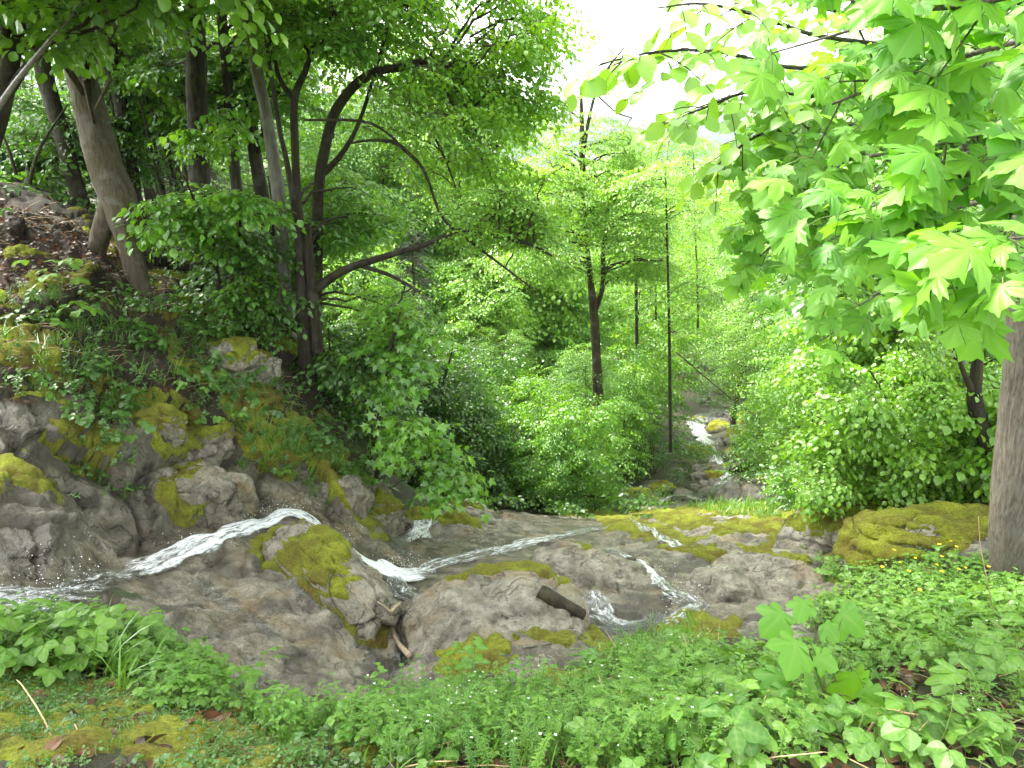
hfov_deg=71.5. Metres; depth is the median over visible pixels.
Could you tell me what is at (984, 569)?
dry stem
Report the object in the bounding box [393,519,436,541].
stream
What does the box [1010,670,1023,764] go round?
side herbs
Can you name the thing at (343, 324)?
young tree
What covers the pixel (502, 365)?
young tree
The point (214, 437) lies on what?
boulder
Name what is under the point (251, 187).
tree
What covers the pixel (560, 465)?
young tree
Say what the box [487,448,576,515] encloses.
young bush
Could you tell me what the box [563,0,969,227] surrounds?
hornbeam
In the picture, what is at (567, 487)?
bush
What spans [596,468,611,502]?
bush
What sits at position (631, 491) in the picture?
streambed boulder
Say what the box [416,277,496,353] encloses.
sapling
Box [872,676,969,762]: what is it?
raspberry plant
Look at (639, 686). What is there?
raspberry plant
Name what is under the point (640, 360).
young tree
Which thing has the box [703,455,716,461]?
streambed boulder
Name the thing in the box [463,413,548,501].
young bush
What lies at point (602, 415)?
young tree
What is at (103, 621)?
ground elder
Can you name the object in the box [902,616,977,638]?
plant
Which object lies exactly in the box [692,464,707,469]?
streambed boulder
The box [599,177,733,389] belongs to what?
tree
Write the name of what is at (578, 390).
young tree
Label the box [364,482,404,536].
boulder
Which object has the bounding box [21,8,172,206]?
mossy tree
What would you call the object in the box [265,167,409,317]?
hazel bush
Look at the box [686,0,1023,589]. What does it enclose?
maple tree
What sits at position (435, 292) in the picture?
young tree
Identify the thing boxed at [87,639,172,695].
grass tuft
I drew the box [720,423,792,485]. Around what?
bush
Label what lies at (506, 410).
young bush
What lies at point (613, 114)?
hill
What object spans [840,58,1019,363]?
pale tree
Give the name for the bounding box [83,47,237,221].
hazel sapling
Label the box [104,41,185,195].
hazel sapling
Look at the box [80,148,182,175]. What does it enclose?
hazel sapling
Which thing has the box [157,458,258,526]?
boulder
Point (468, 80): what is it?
arching tree
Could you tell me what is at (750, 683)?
raspberry plant
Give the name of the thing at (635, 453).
sapling
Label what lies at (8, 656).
ground elder
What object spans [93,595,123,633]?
grass tuft
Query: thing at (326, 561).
boulder
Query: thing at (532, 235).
tree
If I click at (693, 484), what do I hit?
streambed boulder
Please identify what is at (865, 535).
boulder
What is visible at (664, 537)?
stream
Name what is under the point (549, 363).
young bush
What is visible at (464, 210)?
tree
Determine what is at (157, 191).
hazel sapling
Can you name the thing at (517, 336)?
young tree
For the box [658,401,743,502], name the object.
stream
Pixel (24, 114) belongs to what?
tree
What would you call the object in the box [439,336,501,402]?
young tree
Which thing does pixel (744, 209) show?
tree
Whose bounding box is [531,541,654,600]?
boulder
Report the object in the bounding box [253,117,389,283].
young tree
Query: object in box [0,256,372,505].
wall herbs
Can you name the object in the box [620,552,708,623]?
stream
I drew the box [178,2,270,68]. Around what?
hazel sapling
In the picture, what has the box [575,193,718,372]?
tree
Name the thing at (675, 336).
young tree
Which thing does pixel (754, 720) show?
undergrowth
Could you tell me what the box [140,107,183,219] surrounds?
hazel sapling
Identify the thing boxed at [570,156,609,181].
house
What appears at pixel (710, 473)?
streambed boulder
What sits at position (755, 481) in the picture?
streambed boulder
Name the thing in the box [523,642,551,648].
twig
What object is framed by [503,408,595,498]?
young tree
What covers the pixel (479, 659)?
leafy plant
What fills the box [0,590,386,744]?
stream herbs
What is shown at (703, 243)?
tree
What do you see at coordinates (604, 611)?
stream
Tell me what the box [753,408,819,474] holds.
bush
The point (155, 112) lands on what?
hazel sapling
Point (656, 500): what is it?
streambed boulder
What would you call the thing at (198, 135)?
dark tree
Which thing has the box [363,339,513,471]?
hazel bush
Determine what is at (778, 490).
shrub
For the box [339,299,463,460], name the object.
maple sapling
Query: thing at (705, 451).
streambed boulder
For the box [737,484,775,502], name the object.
streambed boulder
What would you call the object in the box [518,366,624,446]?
bush
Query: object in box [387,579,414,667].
stream
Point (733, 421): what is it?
tree
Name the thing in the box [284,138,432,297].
young tree
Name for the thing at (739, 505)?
grass
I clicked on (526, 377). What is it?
sapling
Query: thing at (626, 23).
sky
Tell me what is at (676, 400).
sapling
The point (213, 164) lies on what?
tree
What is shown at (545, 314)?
young tree
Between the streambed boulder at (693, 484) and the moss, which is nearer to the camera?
the moss
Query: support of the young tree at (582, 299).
on the hillside
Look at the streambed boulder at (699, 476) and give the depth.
22.70 m
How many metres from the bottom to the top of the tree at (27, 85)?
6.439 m
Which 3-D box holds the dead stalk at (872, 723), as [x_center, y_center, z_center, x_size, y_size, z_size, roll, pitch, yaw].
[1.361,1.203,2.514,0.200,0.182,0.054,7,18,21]
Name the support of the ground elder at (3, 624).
on the hillside
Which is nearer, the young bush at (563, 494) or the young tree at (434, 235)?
the young bush at (563, 494)
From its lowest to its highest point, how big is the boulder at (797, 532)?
0.728 m
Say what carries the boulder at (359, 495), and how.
on the hillside
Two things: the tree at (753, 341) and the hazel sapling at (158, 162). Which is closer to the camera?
the hazel sapling at (158, 162)
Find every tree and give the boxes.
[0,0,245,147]
[3,101,98,206]
[6,87,42,141]
[7,30,83,188]
[19,0,215,230]
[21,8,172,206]
[27,0,322,296]
[27,29,214,194]
[99,0,332,294]
[118,0,224,193]
[142,84,267,219]
[174,4,379,236]
[176,0,430,320]
[203,0,481,384]
[206,0,325,265]
[209,17,322,231]
[210,33,335,231]
[217,10,449,276]
[241,166,291,255]
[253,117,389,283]
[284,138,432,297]
[286,26,490,276]
[303,118,593,351]
[309,0,597,323]
[317,111,471,295]
[322,255,460,339]
[322,295,403,350]
[322,310,453,408]
[335,331,378,374]
[345,35,577,344]
[375,204,551,353]
[382,362,501,492]
[395,344,520,488]
[402,367,517,496]
[416,174,488,247]
[422,175,610,377]
[428,255,544,401]
[428,343,513,433]
[433,337,546,422]
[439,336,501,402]
[449,172,622,382]
[462,429,516,501]
[464,235,587,384]
[464,326,540,403]
[469,27,698,423]
[489,385,595,495]
[497,381,603,461]
[497,408,607,512]
[503,376,650,513]
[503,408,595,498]
[528,337,646,477]
[528,442,590,494]
[539,329,684,453]
[551,289,615,378]
[553,370,617,447]
[561,198,649,360]
[572,156,612,189]
[574,152,710,343]
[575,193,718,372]
[579,157,750,452]
[585,428,610,475]
[586,125,752,251]
[591,153,739,319]
[592,198,688,306]
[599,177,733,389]
[624,295,694,358]
[640,151,754,327]
[657,247,733,357]
[662,227,732,331]
[670,138,844,427]
[672,257,778,392]
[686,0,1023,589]
[686,88,844,335]
[688,230,812,434]
[690,173,766,243]
[704,217,767,275]
[724,254,984,436]
[739,141,1012,454]
[756,332,801,420]
[763,34,1003,283]
[765,15,1012,233]
[778,0,1018,370]
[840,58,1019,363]
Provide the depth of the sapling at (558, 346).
23.58 m
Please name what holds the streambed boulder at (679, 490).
on the hillside
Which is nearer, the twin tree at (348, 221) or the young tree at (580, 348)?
the twin tree at (348, 221)
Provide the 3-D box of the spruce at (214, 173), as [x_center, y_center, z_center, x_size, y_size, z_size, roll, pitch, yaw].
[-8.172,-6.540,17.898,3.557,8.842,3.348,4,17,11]
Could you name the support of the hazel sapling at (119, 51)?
on the hillside
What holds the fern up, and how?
on the moss
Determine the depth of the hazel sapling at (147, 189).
12.55 m
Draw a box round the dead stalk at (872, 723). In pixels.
[867,703,920,731]
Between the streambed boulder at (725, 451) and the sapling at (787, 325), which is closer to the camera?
the sapling at (787, 325)
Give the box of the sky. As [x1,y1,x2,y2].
[23,0,1016,115]
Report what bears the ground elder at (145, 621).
on the hillside
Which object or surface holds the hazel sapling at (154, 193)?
on the hillside
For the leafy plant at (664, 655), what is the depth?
3.01 m
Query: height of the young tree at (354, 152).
10.207 m
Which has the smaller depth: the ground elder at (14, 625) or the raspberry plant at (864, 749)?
the raspberry plant at (864, 749)
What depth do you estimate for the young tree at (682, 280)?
16.99 m
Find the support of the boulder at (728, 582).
on the hillside
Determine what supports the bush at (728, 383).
on the hillside
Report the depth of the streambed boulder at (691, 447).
26.35 m
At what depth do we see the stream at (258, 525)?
6.11 m
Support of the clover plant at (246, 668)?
on the hillside
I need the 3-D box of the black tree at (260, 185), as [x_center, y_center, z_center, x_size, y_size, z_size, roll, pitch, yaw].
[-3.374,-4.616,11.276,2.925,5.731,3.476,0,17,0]
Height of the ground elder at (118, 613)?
0.242 m
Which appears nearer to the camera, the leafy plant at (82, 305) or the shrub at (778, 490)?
the leafy plant at (82, 305)
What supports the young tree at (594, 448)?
on the hillside
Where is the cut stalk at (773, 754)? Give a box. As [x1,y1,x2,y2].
[770,752,776,762]
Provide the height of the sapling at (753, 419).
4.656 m
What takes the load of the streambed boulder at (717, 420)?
on the hillside
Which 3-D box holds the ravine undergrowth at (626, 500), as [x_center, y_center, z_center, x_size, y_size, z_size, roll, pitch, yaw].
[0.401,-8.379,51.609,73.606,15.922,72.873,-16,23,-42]
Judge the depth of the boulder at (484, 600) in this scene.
5.18 m
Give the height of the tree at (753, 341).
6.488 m
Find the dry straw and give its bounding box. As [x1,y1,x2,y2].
[2,199,1023,767]
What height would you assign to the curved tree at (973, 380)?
3.453 m
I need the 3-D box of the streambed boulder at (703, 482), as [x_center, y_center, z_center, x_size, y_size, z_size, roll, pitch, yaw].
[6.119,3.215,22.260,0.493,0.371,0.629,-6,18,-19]
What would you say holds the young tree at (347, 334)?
on the hillside
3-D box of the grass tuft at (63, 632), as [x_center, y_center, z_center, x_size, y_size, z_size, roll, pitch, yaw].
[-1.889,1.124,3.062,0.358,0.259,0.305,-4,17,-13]
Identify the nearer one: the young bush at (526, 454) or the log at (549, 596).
the log at (549, 596)
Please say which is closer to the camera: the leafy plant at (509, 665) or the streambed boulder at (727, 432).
the leafy plant at (509, 665)
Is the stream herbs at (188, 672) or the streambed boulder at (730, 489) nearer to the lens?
the stream herbs at (188, 672)
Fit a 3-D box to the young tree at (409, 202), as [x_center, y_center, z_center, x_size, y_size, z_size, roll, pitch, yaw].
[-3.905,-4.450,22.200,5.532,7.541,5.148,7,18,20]
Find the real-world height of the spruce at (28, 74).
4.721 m
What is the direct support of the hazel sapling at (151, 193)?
on the hillside
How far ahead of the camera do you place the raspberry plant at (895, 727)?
2.13 m
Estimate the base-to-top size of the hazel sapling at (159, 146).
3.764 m
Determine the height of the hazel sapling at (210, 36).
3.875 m
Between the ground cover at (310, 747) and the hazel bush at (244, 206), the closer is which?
the ground cover at (310, 747)
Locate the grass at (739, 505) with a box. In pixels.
[3,279,1023,665]
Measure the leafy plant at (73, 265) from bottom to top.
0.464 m
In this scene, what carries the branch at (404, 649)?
on the hillside
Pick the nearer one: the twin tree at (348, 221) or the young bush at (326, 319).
the twin tree at (348, 221)
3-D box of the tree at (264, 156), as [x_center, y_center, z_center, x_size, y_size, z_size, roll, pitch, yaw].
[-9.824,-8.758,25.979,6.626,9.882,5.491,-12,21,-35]
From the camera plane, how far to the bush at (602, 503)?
13.44 m
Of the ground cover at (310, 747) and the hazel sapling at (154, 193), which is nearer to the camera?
the ground cover at (310, 747)
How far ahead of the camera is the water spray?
5.94 m
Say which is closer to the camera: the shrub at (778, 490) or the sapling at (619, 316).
the shrub at (778, 490)
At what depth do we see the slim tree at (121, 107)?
10.82 m
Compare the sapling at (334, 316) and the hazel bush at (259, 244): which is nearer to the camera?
the hazel bush at (259, 244)
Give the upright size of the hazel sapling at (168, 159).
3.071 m
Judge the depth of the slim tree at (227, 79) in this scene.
10.14 m
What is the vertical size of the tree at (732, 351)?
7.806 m
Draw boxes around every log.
[536,585,585,619]
[729,461,777,474]
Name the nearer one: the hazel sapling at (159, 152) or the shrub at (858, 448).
the shrub at (858, 448)
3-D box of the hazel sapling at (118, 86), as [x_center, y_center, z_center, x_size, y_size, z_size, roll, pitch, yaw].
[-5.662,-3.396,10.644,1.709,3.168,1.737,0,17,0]
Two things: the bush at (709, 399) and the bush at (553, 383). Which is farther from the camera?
the bush at (709, 399)
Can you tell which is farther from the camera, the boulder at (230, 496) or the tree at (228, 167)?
the tree at (228, 167)
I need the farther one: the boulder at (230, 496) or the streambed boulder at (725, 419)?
the streambed boulder at (725, 419)
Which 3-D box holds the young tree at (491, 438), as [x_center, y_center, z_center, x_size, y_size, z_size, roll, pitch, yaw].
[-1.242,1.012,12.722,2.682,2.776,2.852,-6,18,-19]
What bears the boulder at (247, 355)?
on the hillside
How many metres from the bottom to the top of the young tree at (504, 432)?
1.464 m
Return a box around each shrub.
[754,466,816,509]
[770,332,1001,523]
[784,280,958,413]
[905,373,1001,503]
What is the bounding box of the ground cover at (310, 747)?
[0,666,417,767]
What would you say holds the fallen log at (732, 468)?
on the hillside
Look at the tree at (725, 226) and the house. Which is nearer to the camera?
the tree at (725, 226)
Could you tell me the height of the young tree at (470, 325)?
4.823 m
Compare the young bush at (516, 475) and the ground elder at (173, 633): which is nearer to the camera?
the ground elder at (173, 633)
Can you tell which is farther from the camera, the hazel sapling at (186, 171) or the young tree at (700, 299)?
the young tree at (700, 299)
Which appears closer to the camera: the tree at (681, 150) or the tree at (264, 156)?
the tree at (264, 156)
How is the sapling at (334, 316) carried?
on the hillside
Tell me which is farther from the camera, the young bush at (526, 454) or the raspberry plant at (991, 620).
the young bush at (526, 454)
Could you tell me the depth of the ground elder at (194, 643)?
3.48 m
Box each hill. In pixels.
[10,100,821,182]
[21,62,836,119]
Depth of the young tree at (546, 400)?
13.63 m
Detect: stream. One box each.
[0,508,610,612]
[377,559,434,580]
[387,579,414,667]
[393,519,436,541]
[583,591,647,628]
[587,608,653,626]
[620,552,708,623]
[634,521,694,546]
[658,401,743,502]
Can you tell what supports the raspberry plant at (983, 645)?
on the hillside
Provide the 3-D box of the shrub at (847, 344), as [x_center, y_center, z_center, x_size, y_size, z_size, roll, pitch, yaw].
[4.668,-0.270,9.061,2.061,2.612,2.917,15,23,41]
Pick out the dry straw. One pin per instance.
(442, 685)
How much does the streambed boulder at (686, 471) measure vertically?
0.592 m
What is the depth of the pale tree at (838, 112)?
9.52 m
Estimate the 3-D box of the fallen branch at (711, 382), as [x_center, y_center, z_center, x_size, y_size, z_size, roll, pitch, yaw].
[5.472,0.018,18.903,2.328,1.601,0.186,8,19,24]
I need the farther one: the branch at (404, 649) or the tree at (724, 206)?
the tree at (724, 206)
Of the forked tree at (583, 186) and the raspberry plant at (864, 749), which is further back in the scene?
the forked tree at (583, 186)
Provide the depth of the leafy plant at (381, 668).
2.99 m
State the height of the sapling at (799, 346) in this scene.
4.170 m
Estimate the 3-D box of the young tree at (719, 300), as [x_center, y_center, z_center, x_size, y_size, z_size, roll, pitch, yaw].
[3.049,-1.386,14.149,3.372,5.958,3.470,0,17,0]
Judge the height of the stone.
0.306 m
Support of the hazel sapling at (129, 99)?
on the hillside
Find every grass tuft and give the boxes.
[17,607,104,664]
[32,611,169,680]
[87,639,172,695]
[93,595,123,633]
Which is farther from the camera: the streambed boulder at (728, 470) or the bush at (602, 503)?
the streambed boulder at (728, 470)
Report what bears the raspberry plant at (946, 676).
on the hillside
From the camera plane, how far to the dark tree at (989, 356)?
10.00 m
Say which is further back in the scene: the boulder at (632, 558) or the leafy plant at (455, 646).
the boulder at (632, 558)
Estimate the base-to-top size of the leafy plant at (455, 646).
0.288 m
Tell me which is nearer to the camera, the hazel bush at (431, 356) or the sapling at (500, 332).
the hazel bush at (431, 356)
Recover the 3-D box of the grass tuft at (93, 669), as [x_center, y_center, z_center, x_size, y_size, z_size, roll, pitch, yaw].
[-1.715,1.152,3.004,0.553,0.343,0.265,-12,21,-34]
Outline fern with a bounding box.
[258,462,297,476]
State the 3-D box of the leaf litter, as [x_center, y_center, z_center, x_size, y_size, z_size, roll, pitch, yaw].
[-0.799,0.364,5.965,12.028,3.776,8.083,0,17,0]
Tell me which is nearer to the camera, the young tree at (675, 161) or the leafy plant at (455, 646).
the leafy plant at (455, 646)
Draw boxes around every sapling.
[29,29,209,225]
[34,80,153,190]
[57,75,186,148]
[60,86,130,117]
[72,40,169,166]
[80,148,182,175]
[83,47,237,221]
[94,18,178,225]
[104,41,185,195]
[108,7,216,218]
[118,45,223,221]
[118,47,185,231]
[119,10,228,195]
[120,25,211,232]
[120,48,187,188]
[132,54,275,192]
[139,9,217,180]
[139,26,233,180]
[139,149,169,237]
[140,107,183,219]
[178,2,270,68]
[290,235,391,326]
[322,241,424,343]
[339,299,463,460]
[350,415,498,523]
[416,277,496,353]
[472,272,541,374]
[492,369,552,435]
[500,261,604,373]
[535,374,569,402]
[560,249,718,426]
[606,359,659,480]
[612,295,706,443]
[713,325,822,480]
[741,296,823,446]
[753,596,883,728]
[778,334,935,422]
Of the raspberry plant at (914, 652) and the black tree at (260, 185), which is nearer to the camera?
the raspberry plant at (914, 652)
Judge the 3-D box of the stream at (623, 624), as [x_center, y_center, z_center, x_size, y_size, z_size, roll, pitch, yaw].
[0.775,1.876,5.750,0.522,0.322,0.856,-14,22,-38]
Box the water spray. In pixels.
[0,497,704,606]
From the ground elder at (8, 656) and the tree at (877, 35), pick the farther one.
the tree at (877, 35)
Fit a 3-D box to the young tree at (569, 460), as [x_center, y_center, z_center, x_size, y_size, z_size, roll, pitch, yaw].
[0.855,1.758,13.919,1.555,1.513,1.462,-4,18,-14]
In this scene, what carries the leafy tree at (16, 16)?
on the hillside
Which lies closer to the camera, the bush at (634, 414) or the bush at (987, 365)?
the bush at (987, 365)
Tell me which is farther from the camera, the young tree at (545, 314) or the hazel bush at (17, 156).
the young tree at (545, 314)
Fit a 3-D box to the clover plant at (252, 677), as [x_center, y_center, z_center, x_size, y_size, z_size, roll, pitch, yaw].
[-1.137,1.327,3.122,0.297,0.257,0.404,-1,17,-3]
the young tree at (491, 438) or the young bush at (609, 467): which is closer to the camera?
the young tree at (491, 438)
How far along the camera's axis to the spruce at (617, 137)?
159.66 m
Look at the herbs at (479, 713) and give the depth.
2.31 m
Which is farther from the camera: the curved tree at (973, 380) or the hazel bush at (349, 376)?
the hazel bush at (349, 376)
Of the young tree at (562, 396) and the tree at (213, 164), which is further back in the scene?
the tree at (213, 164)
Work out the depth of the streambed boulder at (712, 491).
19.94 m
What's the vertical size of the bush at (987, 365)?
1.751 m
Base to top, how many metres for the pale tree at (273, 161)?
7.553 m
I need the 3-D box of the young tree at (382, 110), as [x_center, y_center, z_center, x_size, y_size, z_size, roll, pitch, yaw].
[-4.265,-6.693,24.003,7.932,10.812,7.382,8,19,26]
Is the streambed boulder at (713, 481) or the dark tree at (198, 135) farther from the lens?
the streambed boulder at (713, 481)
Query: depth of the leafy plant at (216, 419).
7.09 m
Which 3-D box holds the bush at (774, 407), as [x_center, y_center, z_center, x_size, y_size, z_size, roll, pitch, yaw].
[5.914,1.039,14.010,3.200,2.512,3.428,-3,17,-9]
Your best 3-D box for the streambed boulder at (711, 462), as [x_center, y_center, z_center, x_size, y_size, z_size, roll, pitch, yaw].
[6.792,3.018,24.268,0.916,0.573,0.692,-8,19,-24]
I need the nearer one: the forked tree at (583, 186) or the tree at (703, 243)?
the forked tree at (583, 186)
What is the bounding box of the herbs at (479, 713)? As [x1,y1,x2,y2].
[325,629,748,767]
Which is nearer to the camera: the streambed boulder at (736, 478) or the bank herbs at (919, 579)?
the bank herbs at (919, 579)
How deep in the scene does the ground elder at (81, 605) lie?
3.12 m
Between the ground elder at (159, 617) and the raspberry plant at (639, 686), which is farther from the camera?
the ground elder at (159, 617)
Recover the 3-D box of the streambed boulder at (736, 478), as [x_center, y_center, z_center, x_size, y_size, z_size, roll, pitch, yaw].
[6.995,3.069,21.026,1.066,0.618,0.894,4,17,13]
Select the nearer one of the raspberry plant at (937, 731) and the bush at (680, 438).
the raspberry plant at (937, 731)
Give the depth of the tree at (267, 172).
21.13 m
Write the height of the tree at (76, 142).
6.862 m
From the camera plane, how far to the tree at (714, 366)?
44.87 m
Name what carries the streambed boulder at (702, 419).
on the hillside
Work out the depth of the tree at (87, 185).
16.15 m
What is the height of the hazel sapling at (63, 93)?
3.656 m
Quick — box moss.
[0,182,988,767]
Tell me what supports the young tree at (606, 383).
on the hillside
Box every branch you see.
[377,601,411,658]
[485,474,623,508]
[675,351,759,419]
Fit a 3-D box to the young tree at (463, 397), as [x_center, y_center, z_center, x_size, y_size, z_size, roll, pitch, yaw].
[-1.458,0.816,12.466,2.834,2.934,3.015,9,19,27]
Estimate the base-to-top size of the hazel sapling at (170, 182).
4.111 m
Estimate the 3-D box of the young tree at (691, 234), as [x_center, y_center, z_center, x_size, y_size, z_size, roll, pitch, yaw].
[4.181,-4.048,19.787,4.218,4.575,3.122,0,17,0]
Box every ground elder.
[0,598,34,638]
[0,600,30,636]
[0,611,80,677]
[3,597,77,637]
[15,617,95,686]
[28,608,116,682]
[40,602,99,644]
[76,604,140,645]
[80,610,164,658]
[112,607,176,644]
[136,623,178,659]
[173,638,200,653]
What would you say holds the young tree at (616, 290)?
on the hillside
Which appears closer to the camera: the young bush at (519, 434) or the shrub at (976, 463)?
the shrub at (976, 463)
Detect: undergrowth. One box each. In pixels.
[0,154,1001,519]
[579,567,1023,767]
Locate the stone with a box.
[401,518,414,533]
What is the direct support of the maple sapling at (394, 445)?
on the hillside
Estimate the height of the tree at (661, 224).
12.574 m
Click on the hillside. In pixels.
(234, 602)
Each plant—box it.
[11,258,89,300]
[49,301,105,340]
[172,372,229,398]
[201,411,247,424]
[210,661,263,690]
[220,646,288,696]
[369,662,387,700]
[435,641,465,688]
[455,636,490,693]
[493,657,520,703]
[547,698,652,762]
[590,683,652,743]
[647,648,673,682]
[658,679,760,767]
[824,693,906,761]
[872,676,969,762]
[873,657,1003,767]
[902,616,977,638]
[905,635,978,687]
[929,665,1023,743]
[966,602,1023,639]
[974,637,1023,680]
[978,647,1023,716]
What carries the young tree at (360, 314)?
on the hillside
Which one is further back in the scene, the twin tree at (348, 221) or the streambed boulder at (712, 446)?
the streambed boulder at (712, 446)
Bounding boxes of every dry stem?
[17,680,51,735]
[978,516,993,615]
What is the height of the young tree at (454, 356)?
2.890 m
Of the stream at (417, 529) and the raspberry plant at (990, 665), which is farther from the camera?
the stream at (417, 529)
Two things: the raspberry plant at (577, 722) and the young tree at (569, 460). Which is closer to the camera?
the raspberry plant at (577, 722)
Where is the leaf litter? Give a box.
[0,196,1023,767]
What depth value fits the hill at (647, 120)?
718.68 m
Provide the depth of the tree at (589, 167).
142.45 m
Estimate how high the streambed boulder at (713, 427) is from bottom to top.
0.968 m
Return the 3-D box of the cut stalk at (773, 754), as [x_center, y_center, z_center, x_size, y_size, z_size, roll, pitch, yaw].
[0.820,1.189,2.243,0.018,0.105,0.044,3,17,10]
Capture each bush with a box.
[0,86,148,193]
[112,176,305,294]
[163,227,347,354]
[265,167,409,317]
[285,320,427,476]
[322,290,377,327]
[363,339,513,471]
[409,397,521,509]
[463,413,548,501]
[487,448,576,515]
[502,432,550,506]
[510,371,587,403]
[511,417,630,511]
[513,454,598,508]
[514,449,599,513]
[517,350,587,402]
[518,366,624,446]
[570,423,620,481]
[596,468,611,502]
[609,390,653,435]
[611,413,723,487]
[689,379,735,408]
[715,363,755,392]
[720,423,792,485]
[727,372,833,476]
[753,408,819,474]
[985,357,1002,379]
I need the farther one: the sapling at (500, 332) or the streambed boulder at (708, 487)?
the sapling at (500, 332)
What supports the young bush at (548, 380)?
on the hillside
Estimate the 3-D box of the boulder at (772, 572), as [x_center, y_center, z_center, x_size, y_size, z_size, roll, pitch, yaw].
[2.525,1.882,6.541,1.526,0.574,1.106,0,17,0]
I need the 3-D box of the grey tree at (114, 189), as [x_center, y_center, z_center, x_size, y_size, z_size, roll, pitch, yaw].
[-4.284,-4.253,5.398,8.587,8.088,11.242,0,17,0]
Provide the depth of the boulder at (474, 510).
9.41 m
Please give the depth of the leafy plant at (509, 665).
2.92 m
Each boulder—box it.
[128,403,187,448]
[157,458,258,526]
[194,420,235,459]
[206,334,281,388]
[261,518,401,641]
[319,475,374,519]
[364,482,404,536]
[396,560,589,664]
[442,496,496,524]
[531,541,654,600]
[623,487,651,498]
[625,556,637,561]
[640,480,675,495]
[648,494,667,504]
[670,466,691,480]
[670,487,695,501]
[679,443,701,455]
[685,563,762,603]
[690,416,709,423]
[690,471,709,482]
[690,483,701,488]
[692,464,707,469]
[697,485,718,494]
[698,480,707,486]
[700,461,718,470]
[701,436,723,444]
[702,450,716,455]
[702,488,718,498]
[703,444,719,450]
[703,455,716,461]
[704,469,724,477]
[706,421,729,433]
[707,464,730,479]
[707,477,724,488]
[708,419,724,423]
[711,545,839,597]
[716,417,729,422]
[716,481,741,502]
[722,447,742,458]
[723,434,739,445]
[723,462,738,479]
[725,427,744,437]
[733,475,751,484]
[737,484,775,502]
[751,474,776,486]
[773,496,906,554]
[831,500,988,575]
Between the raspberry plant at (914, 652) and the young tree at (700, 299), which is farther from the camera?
the young tree at (700, 299)
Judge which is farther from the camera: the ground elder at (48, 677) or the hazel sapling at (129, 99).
the hazel sapling at (129, 99)
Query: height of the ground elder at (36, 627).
0.255 m
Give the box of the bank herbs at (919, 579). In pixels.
[794,544,1011,636]
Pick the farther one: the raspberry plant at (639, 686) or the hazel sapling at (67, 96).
the hazel sapling at (67, 96)
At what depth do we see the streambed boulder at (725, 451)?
25.26 m
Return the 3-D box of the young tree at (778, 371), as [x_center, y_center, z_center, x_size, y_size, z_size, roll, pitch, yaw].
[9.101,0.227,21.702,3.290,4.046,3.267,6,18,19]
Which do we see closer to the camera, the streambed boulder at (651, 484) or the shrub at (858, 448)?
the shrub at (858, 448)
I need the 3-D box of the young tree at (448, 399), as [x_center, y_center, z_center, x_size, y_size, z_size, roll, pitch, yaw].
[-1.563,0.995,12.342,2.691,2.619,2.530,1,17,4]
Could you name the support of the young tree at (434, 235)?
on the hillside
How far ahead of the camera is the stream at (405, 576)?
6.70 m
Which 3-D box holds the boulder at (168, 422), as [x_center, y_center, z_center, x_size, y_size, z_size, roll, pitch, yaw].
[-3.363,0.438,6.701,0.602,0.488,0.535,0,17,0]
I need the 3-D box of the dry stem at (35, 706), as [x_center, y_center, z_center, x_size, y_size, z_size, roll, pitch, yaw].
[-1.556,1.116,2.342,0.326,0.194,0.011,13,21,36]
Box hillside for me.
[0,160,1023,767]
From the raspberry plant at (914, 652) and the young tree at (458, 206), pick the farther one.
the young tree at (458, 206)
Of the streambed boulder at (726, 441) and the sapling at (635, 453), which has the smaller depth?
the sapling at (635, 453)
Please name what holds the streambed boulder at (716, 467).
on the hillside
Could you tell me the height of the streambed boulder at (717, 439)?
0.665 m
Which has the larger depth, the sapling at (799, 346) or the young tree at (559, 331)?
the young tree at (559, 331)
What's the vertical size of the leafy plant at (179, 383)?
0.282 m
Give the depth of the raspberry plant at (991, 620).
3.76 m
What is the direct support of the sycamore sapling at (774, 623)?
on the hillside
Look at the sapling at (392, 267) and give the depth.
16.71 m
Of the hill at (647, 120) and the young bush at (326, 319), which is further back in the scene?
the hill at (647, 120)
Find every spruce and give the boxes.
[5,56,69,195]
[141,149,231,259]
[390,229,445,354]
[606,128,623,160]

